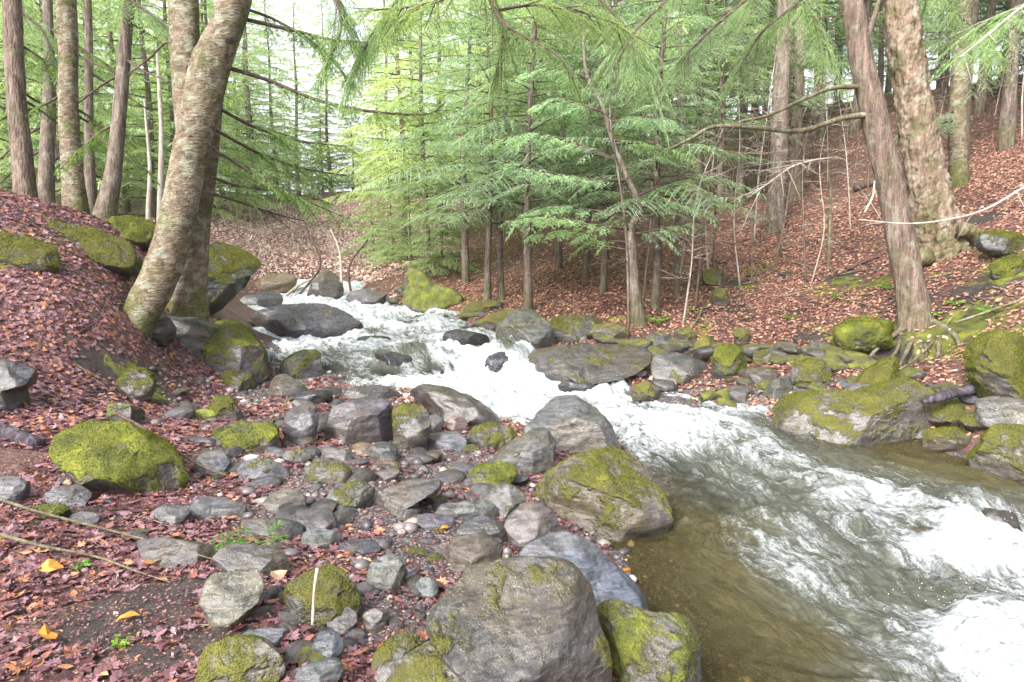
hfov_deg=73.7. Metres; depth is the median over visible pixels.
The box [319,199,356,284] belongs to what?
bare sapling
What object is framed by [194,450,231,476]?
boulder
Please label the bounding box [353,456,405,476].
fallen stick
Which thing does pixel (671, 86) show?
hemlock tree
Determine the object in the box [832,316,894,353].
boulder
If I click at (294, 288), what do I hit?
driftwood branch
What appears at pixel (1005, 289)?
fallen twig
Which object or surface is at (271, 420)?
cobble
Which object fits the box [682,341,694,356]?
stone
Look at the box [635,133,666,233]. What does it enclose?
bare sapling
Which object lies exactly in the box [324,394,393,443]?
boulder
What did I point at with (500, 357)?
boulder
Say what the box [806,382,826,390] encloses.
cobble
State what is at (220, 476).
cobble
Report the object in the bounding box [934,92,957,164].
bare sapling
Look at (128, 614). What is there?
fallen leaf
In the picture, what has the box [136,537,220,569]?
boulder
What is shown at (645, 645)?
boulder
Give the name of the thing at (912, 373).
cobble
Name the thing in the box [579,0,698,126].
hanging bough
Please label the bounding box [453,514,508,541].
boulder
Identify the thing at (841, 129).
bare sapling
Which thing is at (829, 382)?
cobble
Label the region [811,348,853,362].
bank rock
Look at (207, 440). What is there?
stone
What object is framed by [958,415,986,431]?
boulder
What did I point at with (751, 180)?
hemlock tree
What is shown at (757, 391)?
cobble
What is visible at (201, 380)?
cobble
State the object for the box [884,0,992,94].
hemlock tree
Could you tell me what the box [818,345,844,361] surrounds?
bank rock
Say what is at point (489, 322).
boulder
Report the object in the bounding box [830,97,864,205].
bare sapling
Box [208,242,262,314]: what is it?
boulder
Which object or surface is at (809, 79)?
hemlock tree
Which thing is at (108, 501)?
cobble
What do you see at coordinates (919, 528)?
stone
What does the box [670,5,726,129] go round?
hemlock tree
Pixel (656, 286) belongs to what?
hemlock tree
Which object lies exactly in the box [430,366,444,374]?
stone
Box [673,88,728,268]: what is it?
bare sapling
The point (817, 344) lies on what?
stone
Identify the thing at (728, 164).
bare sapling
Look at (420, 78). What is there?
hemlock tree
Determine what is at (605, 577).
boulder
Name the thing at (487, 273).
hemlock tree
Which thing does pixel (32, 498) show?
fallen twig
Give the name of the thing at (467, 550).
boulder
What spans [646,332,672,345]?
stone
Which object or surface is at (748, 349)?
bank rock
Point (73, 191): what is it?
tree
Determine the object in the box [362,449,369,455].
cobble
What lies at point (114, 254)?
boulder
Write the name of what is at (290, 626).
cobble
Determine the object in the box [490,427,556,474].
boulder
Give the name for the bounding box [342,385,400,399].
boulder
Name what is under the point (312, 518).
boulder
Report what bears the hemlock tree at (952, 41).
on the ground
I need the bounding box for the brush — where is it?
[219,185,422,284]
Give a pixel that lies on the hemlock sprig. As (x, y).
(240, 540)
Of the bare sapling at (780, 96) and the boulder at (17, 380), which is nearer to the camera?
the boulder at (17, 380)
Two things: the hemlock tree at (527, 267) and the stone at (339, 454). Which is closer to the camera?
the stone at (339, 454)
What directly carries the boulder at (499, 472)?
on the ground
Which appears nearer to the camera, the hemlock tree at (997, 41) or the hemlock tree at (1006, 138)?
the hemlock tree at (1006, 138)
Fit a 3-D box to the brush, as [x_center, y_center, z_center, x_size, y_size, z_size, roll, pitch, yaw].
[-7.352,-3.791,24.236,9.121,4.009,10.959,0,8,0]
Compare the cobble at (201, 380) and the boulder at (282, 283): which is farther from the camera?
the boulder at (282, 283)
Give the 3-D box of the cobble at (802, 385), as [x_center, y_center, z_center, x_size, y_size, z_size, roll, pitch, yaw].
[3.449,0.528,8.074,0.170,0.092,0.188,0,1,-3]
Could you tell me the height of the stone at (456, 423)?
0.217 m
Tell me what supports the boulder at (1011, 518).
in the stream water
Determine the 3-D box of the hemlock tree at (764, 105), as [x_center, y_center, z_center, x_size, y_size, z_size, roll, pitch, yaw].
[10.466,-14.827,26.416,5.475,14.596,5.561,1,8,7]
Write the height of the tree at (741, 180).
8.234 m
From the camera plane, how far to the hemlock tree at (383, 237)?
21.55 m
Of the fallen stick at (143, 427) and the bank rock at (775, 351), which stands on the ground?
the bank rock at (775, 351)
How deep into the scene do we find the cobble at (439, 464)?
5.83 m
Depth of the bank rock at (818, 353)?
8.52 m
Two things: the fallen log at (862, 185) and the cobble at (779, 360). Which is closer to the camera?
the cobble at (779, 360)
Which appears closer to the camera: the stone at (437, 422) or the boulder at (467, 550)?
the boulder at (467, 550)
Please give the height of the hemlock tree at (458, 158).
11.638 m
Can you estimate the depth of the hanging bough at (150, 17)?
10.04 m
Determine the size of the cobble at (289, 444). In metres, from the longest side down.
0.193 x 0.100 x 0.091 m
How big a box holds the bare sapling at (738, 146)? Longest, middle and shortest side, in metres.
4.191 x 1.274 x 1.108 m
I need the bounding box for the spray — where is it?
[276,320,1023,651]
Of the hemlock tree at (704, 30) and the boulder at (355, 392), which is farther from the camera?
the hemlock tree at (704, 30)
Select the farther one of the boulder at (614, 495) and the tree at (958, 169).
the tree at (958, 169)
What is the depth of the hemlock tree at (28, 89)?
17.21 m
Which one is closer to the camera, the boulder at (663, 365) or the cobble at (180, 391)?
the cobble at (180, 391)
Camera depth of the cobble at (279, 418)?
6.52 m
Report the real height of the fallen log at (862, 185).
0.430 m
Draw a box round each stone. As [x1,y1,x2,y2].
[69,511,101,527]
[187,436,215,446]
[194,409,216,421]
[208,394,244,421]
[220,368,255,390]
[243,627,284,647]
[282,449,311,462]
[289,389,332,404]
[292,399,316,411]
[301,528,340,550]
[312,630,344,657]
[319,446,354,461]
[324,386,341,398]
[326,607,357,635]
[339,538,381,555]
[352,442,371,453]
[362,608,386,632]
[368,442,397,455]
[376,467,399,480]
[383,459,401,465]
[405,571,413,578]
[414,513,454,529]
[415,577,437,599]
[427,431,467,452]
[429,414,443,432]
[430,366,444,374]
[446,415,467,433]
[449,563,466,572]
[501,548,511,557]
[578,335,588,342]
[601,325,628,338]
[631,381,659,402]
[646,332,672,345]
[652,379,676,391]
[669,369,690,384]
[673,327,696,340]
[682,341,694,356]
[700,390,716,401]
[702,268,726,286]
[711,288,729,307]
[715,389,729,398]
[716,398,736,406]
[729,385,753,402]
[733,328,750,345]
[773,341,796,349]
[808,341,831,347]
[911,526,933,531]
[915,430,922,439]
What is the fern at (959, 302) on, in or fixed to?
on the ground
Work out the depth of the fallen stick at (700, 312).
11.15 m
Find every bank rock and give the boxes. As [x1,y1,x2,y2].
[587,323,616,338]
[592,333,621,343]
[616,339,628,343]
[625,339,652,347]
[629,337,645,339]
[647,345,659,352]
[657,342,692,352]
[693,345,713,361]
[711,343,741,350]
[742,343,774,358]
[744,356,752,363]
[768,349,788,355]
[777,346,797,354]
[784,354,795,365]
[796,345,816,353]
[799,356,848,372]
[803,348,826,357]
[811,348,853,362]
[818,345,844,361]
[843,350,876,370]
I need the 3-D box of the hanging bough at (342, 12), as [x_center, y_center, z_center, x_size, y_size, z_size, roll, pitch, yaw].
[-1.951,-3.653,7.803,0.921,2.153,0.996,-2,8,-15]
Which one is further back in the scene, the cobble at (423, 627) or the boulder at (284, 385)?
the boulder at (284, 385)
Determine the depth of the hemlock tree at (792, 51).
36.37 m
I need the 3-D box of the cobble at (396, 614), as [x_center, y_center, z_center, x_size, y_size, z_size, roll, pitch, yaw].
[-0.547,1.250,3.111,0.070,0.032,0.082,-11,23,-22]
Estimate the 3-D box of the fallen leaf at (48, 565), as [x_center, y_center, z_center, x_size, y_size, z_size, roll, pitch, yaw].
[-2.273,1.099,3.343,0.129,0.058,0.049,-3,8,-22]
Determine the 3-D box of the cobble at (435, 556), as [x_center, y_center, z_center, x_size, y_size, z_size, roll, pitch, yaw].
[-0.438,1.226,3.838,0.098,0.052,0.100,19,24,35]
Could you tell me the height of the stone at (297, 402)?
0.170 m
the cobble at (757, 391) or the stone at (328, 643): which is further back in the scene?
the cobble at (757, 391)
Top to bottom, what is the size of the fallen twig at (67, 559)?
0.062 m
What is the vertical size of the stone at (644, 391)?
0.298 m
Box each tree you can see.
[0,0,78,198]
[0,0,83,126]
[0,0,99,189]
[0,0,104,203]
[0,0,114,203]
[0,0,120,196]
[0,0,137,213]
[0,0,143,191]
[0,0,170,204]
[0,16,56,192]
[4,0,169,208]
[31,0,166,181]
[32,0,219,212]
[35,0,160,214]
[53,0,170,219]
[77,0,155,176]
[82,0,229,218]
[96,0,248,223]
[104,0,169,183]
[123,0,466,337]
[128,0,239,180]
[134,13,166,185]
[138,0,279,212]
[139,0,261,197]
[141,0,215,188]
[144,0,284,218]
[164,0,285,192]
[216,0,312,195]
[216,3,320,200]
[221,35,283,193]
[224,76,270,192]
[225,0,332,192]
[259,0,338,194]
[269,93,309,193]
[287,0,369,192]
[305,76,342,192]
[310,0,495,261]
[312,0,522,275]
[322,89,369,191]
[335,153,400,258]
[336,0,426,188]
[351,59,400,188]
[356,0,455,195]
[358,0,546,283]
[358,155,423,262]
[362,0,508,242]
[365,144,451,269]
[397,0,584,229]
[399,0,589,299]
[399,157,479,277]
[422,0,539,187]
[425,0,627,308]
[444,7,490,174]
[449,0,636,242]
[463,0,672,269]
[467,2,559,160]
[471,0,540,168]
[473,0,645,202]
[482,0,672,280]
[497,79,507,300]
[502,0,705,293]
[519,0,688,198]
[538,0,774,308]
[548,4,646,144]
[550,0,681,150]
[560,0,727,169]
[605,0,819,207]
[619,0,710,142]
[620,0,672,138]
[623,0,755,151]
[631,2,705,131]
[633,0,815,175]
[652,0,816,213]
[656,0,774,136]
[668,0,849,193]
[669,0,960,381]
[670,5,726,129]
[673,21,681,298]
[683,0,832,109]
[688,11,790,205]
[710,84,772,119]
[714,0,847,144]
[723,0,839,234]
[731,0,882,135]
[732,0,851,104]
[743,4,850,202]
[761,10,833,103]
[762,1,842,101]
[792,0,956,134]
[792,3,884,107]
[805,3,889,102]
[811,27,892,102]
[818,0,827,142]
[827,0,944,88]
[828,2,949,99]
[869,0,1023,150]
[874,0,1004,93]
[882,0,981,265]
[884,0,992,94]
[895,0,1016,188]
[917,0,996,115]
[923,0,979,160]
[924,0,1023,87]
[925,2,1023,81]
[933,0,1023,104]
[952,0,1022,49]
[980,1,1023,69]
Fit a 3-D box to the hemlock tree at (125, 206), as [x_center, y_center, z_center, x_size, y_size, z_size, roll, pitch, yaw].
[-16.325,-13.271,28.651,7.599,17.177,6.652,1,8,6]
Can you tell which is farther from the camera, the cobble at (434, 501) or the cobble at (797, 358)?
the cobble at (797, 358)
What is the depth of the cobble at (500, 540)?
4.06 m
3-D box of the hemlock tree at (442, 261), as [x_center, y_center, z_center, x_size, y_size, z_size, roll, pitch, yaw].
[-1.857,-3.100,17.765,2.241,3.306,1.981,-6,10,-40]
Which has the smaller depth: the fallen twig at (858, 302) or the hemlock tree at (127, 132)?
the fallen twig at (858, 302)
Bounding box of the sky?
[22,0,1023,193]
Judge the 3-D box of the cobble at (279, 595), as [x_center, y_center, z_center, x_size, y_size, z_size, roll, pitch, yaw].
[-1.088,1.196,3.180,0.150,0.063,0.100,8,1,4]
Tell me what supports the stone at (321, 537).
on the ground
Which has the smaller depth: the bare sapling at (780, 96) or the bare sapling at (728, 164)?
the bare sapling at (780, 96)
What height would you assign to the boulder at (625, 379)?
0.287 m
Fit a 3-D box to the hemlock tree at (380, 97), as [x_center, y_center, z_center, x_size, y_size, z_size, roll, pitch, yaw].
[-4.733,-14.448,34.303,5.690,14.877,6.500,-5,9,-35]
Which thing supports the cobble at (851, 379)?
on the ground
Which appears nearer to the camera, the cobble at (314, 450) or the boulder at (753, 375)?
the cobble at (314, 450)
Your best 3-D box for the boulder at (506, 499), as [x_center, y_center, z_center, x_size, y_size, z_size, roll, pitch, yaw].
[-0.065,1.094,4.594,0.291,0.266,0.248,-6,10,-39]
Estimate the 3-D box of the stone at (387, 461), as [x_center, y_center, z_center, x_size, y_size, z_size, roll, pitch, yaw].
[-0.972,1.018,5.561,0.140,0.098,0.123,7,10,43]
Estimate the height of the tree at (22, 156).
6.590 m
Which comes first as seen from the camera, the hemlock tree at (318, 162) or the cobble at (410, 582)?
the cobble at (410, 582)
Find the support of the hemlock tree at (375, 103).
on the ground
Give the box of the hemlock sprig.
[209,520,287,550]
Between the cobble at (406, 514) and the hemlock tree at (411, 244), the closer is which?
the cobble at (406, 514)
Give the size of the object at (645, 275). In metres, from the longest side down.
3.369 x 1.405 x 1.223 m
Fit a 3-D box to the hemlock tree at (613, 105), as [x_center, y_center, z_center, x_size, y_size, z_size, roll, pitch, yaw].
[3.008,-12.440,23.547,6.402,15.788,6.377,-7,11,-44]
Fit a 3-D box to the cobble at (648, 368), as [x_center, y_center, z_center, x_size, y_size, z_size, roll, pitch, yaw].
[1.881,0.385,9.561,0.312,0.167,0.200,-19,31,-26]
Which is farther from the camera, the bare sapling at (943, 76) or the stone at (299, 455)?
the bare sapling at (943, 76)
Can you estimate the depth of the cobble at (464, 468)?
5.72 m
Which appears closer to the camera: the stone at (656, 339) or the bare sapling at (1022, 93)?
the stone at (656, 339)
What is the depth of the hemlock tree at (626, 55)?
34.47 m
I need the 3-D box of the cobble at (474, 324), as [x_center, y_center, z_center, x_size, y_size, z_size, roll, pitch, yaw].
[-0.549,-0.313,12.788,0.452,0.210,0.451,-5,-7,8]
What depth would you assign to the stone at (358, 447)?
5.84 m
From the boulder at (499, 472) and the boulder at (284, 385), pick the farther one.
the boulder at (284, 385)
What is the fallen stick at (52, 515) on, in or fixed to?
on the leaf litter at (28, 579)
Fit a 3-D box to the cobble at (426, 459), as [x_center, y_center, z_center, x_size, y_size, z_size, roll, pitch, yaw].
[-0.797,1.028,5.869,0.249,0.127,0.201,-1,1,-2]
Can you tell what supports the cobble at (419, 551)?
on the ground
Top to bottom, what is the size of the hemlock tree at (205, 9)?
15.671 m
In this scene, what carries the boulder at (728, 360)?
on the ground
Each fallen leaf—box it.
[34,558,63,571]
[38,623,57,638]
[115,611,139,621]
[142,560,157,563]
[270,570,286,579]
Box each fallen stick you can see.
[0,497,211,558]
[0,532,171,582]
[112,411,228,476]
[311,568,318,624]
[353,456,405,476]
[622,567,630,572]
[691,295,706,327]
[837,252,885,275]
[899,312,955,369]
[955,298,1023,322]
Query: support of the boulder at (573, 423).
on the ground
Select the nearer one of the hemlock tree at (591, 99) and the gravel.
the gravel
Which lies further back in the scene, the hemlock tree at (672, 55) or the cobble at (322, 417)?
the hemlock tree at (672, 55)
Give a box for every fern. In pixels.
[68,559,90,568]
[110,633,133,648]
[645,315,669,322]
[944,300,965,304]
[971,305,999,311]
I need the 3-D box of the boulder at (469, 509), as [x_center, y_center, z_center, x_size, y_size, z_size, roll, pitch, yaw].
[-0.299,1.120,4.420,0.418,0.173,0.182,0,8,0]
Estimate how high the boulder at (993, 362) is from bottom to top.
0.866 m
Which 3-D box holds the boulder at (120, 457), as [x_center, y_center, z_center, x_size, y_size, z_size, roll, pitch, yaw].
[-2.672,0.831,4.633,0.767,0.581,0.730,6,10,39]
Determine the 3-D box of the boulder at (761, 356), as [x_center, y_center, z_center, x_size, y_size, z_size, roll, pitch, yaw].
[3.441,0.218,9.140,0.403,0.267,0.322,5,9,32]
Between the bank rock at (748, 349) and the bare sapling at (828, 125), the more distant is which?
the bare sapling at (828, 125)
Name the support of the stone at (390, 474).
on the ground
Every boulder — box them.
[0,231,59,273]
[0,359,37,411]
[0,476,30,503]
[32,502,71,520]
[44,484,92,508]
[45,219,138,276]
[48,420,189,494]
[105,215,155,249]
[106,402,144,421]
[115,366,156,403]
[135,258,143,276]
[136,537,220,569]
[151,313,175,344]
[151,504,191,524]
[169,311,219,355]
[188,496,246,520]
[193,633,285,681]
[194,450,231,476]
[198,568,264,630]
[199,318,270,384]
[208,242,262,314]
[212,420,280,452]
[212,543,289,577]
[237,457,290,481]
[239,292,283,307]
[241,517,303,540]
[247,303,363,338]
[256,273,296,293]
[262,489,304,513]
[267,374,307,396]
[278,349,322,377]
[280,563,361,628]
[281,403,318,441]
[289,507,336,531]
[294,657,344,681]
[304,460,351,485]
[307,270,343,299]
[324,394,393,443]
[327,480,374,508]
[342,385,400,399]
[346,288,386,304]
[356,335,390,340]
[366,553,407,592]
[370,630,421,670]
[374,641,459,681]
[375,350,412,366]
[377,478,441,515]
[391,403,431,449]
[402,267,462,312]
[410,384,502,427]
[426,555,612,681]
[435,499,497,519]
[442,532,500,568]
[443,329,488,345]
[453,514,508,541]
[459,299,504,320]
[466,421,517,449]
[470,461,517,483]
[476,309,511,330]
[480,483,526,518]
[484,351,507,372]
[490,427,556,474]
[496,309,556,348]
[504,501,560,550]
[519,531,647,609]
[523,395,621,454]
[528,343,651,383]
[533,445,673,545]
[549,314,602,344]
[558,380,601,392]
[597,599,701,681]
[607,378,628,384]
[651,352,707,379]
[693,335,715,350]
[711,343,746,379]
[741,367,777,383]
[753,348,780,363]
[762,375,792,399]
[771,377,935,447]
[789,358,833,384]
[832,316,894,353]
[854,356,899,384]
[921,426,972,451]
[927,399,965,426]
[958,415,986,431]
[963,329,1023,398]
[966,423,1023,483]
[973,229,1023,257]
[974,395,1023,428]
[981,507,1022,531]
[988,254,1023,278]
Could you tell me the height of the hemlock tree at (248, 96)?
15.773 m
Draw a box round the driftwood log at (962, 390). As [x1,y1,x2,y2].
[921,383,976,403]
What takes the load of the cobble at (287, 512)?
on the ground
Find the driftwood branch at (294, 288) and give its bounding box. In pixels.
[285,263,365,296]
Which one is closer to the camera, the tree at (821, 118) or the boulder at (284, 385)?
the boulder at (284, 385)
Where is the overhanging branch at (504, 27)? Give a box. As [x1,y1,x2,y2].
[343,0,656,119]
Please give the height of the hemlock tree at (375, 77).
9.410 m
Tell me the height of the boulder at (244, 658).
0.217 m
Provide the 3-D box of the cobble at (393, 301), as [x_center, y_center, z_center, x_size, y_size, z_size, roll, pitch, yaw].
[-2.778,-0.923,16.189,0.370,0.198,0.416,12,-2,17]
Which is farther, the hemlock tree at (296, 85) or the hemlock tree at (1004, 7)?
the hemlock tree at (296, 85)
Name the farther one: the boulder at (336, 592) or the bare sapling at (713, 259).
the bare sapling at (713, 259)
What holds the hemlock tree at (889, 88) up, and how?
on the ground
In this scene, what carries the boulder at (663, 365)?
on the ground
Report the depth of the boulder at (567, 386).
8.85 m
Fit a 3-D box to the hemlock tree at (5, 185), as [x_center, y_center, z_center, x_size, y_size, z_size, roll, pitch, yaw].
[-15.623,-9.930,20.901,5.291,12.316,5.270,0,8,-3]
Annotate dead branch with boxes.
[729,157,831,231]
[857,184,1023,238]
[861,181,876,212]
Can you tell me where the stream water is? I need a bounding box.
[248,279,1023,681]
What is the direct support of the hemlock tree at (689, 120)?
on the ground
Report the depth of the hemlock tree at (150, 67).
51.91 m
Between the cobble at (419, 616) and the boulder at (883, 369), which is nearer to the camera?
the cobble at (419, 616)
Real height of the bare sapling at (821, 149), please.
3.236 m
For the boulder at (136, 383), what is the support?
on the ground
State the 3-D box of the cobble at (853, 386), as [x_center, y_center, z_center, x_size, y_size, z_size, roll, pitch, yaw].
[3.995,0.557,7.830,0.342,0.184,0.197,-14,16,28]
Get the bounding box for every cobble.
[57,476,70,484]
[102,498,120,502]
[126,531,148,540]
[131,528,155,532]
[163,406,195,419]
[173,389,189,394]
[179,400,194,408]
[196,377,205,384]
[198,449,228,457]
[207,472,228,479]
[224,446,242,457]
[227,462,242,474]
[249,476,281,488]
[253,605,274,617]
[256,418,273,422]
[262,585,283,599]
[265,446,284,456]
[271,542,286,549]
[273,416,283,421]
[273,420,283,426]
[274,506,307,519]
[275,590,282,598]
[278,609,298,625]
[278,622,298,632]
[281,398,293,402]
[283,441,295,447]
[283,639,312,666]
[295,436,316,445]
[296,645,342,665]
[303,446,320,456]
[309,499,338,510]
[310,482,322,490]
[311,627,334,637]
[312,458,337,462]
[317,422,325,432]
[318,413,328,422]
[329,399,344,407]
[334,507,358,524]
[337,524,348,531]
[345,458,369,465]
[345,544,358,555]
[345,628,366,639]
[346,468,376,482]
[358,639,366,644]
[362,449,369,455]
[378,451,397,463]
[385,536,392,543]
[386,608,399,617]
[387,298,399,303]
[387,617,404,630]
[391,463,402,468]
[396,506,420,521]
[403,545,428,556]
[404,575,421,589]
[405,453,433,464]
[407,586,421,600]
[409,447,428,454]
[409,623,419,632]
[414,606,426,620]
[416,536,440,544]
[416,625,429,641]
[424,495,447,502]
[425,496,443,508]
[426,552,443,562]
[426,603,438,619]
[427,451,442,462]
[431,463,443,466]
[431,469,465,484]
[432,527,446,532]
[434,509,458,519]
[448,463,475,473]
[455,457,471,462]
[461,444,479,452]
[461,492,478,499]
[468,463,486,474]
[469,483,491,495]
[471,318,482,327]
[493,537,502,543]
[513,473,529,484]
[634,369,648,376]
[644,363,650,370]
[651,349,667,355]
[735,377,752,385]
[752,380,770,390]
[754,388,761,394]
[768,356,787,364]
[792,354,803,363]
[796,383,808,388]
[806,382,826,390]
[826,380,836,386]
[833,376,846,382]
[835,381,849,388]
[844,382,860,390]
[846,375,857,383]
[900,367,926,380]
[932,382,953,392]
[934,385,959,391]
[958,394,979,404]
[962,407,975,416]
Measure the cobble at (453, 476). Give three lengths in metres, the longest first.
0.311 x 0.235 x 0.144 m
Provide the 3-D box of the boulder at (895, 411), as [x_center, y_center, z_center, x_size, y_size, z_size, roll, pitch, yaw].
[3.669,0.810,7.482,1.655,0.858,1.197,0,8,0]
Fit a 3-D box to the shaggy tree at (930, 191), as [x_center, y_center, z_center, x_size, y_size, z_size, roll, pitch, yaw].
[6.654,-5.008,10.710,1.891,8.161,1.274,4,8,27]
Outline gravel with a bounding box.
[142,337,752,681]
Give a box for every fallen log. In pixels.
[0,423,45,448]
[853,172,903,191]
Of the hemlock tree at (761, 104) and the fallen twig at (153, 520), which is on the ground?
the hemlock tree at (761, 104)
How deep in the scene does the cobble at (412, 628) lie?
3.03 m
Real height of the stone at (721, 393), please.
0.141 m
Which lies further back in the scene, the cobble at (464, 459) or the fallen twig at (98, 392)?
the fallen twig at (98, 392)
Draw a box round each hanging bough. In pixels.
[0,1,91,102]
[90,0,169,84]
[304,0,379,112]
[336,0,431,137]
[563,0,675,147]
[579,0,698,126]
[654,0,783,115]
[713,0,824,115]
[784,0,852,110]
[922,0,1016,93]
[929,3,1023,103]
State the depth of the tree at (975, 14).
15.39 m
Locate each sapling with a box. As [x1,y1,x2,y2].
[143,99,151,220]
[155,43,164,222]
[290,197,332,293]
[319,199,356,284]
[338,235,385,290]
[482,0,718,328]
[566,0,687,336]
[613,206,653,284]
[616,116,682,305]
[631,111,663,219]
[635,57,702,237]
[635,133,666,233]
[654,0,757,310]
[661,71,713,273]
[661,130,737,321]
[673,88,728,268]
[685,0,755,268]
[693,60,729,243]
[700,78,767,285]
[704,134,743,202]
[707,128,726,194]
[718,33,791,238]
[720,66,760,207]
[725,94,776,284]
[729,41,794,257]
[733,103,789,244]
[753,118,829,274]
[778,76,839,281]
[788,9,834,155]
[788,18,825,179]
[798,94,846,281]
[811,49,852,182]
[819,22,860,170]
[823,91,870,227]
[826,52,831,268]
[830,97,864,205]
[834,100,861,173]
[840,82,895,204]
[844,70,859,144]
[865,74,930,195]
[933,2,955,122]
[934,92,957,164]
[981,35,1023,115]
[983,15,1023,89]
[989,29,1023,140]
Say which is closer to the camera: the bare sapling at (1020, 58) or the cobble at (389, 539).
the cobble at (389, 539)
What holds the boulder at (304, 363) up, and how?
on the ground
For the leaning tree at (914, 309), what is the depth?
8.95 m
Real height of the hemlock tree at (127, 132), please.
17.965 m
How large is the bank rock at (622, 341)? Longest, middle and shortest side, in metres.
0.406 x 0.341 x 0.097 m
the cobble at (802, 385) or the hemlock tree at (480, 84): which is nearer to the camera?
the cobble at (802, 385)
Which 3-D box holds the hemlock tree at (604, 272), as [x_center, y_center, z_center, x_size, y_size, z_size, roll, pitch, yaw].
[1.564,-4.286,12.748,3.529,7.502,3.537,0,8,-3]
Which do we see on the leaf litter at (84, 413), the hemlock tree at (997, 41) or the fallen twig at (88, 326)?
the fallen twig at (88, 326)
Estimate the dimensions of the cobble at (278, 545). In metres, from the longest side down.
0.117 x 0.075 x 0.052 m
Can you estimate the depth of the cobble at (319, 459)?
5.21 m
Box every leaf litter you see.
[0,188,394,473]
[0,409,646,681]
[117,177,471,284]
[209,73,1023,310]
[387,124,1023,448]
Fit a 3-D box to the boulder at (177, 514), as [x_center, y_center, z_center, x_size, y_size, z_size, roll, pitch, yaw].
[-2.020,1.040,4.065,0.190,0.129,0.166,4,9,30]
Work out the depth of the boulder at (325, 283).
16.92 m
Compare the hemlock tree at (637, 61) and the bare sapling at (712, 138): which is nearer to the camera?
the bare sapling at (712, 138)
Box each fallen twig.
[23,496,43,499]
[37,554,95,567]
[74,314,107,335]
[74,362,112,383]
[83,391,114,392]
[134,515,171,527]
[191,395,243,398]
[196,618,252,625]
[677,316,724,321]
[764,265,792,275]
[782,287,826,296]
[785,260,828,275]
[837,298,877,305]
[839,270,878,275]
[927,268,965,277]
[959,294,994,302]
[992,286,1023,295]
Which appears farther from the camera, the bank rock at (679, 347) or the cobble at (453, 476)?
the bank rock at (679, 347)
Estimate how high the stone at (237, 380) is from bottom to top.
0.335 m
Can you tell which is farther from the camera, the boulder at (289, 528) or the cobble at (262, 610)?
the boulder at (289, 528)
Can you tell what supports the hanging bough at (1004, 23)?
attached to the leaning tree at (914, 309)
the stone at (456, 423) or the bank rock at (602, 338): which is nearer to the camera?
the stone at (456, 423)
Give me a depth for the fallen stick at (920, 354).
8.23 m
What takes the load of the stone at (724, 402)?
on the ground
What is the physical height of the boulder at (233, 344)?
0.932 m
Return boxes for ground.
[0,74,1023,681]
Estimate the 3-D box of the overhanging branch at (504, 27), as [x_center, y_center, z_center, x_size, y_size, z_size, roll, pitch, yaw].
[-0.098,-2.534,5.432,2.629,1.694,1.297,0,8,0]
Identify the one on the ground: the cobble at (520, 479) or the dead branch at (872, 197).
the cobble at (520, 479)
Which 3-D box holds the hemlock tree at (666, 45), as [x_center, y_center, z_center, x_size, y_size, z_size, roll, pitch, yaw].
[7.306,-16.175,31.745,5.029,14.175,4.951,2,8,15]
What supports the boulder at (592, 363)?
on the ground
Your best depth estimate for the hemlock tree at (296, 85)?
49.94 m
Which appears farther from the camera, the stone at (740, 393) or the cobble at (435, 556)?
the stone at (740, 393)
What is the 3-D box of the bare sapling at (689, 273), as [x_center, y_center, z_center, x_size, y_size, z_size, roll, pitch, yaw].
[2.902,-1.802,10.856,0.979,3.217,1.495,14,16,31]
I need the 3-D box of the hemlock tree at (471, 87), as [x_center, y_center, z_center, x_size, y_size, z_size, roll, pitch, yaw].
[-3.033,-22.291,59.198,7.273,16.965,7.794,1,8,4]
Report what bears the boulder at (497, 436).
on the ground
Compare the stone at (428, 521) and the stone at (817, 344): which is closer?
the stone at (428, 521)
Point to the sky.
(280, 5)
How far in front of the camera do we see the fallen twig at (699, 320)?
11.07 m
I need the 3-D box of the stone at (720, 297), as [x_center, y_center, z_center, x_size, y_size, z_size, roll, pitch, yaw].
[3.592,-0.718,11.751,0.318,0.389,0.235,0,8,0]
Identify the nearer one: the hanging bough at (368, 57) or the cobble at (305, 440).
the cobble at (305, 440)
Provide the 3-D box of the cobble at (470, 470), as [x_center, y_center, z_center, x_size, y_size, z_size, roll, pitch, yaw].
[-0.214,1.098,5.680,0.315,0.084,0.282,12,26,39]
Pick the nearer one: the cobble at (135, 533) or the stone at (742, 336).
the cobble at (135, 533)
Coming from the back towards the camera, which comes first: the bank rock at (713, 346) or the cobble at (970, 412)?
the bank rock at (713, 346)
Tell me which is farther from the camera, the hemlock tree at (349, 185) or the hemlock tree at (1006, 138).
the hemlock tree at (349, 185)
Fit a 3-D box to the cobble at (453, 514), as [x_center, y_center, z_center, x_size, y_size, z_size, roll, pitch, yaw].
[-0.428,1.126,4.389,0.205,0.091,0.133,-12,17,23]
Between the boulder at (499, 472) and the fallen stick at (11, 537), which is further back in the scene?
the boulder at (499, 472)
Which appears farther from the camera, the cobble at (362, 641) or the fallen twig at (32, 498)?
the fallen twig at (32, 498)
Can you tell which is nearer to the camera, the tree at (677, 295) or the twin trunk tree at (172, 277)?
the twin trunk tree at (172, 277)

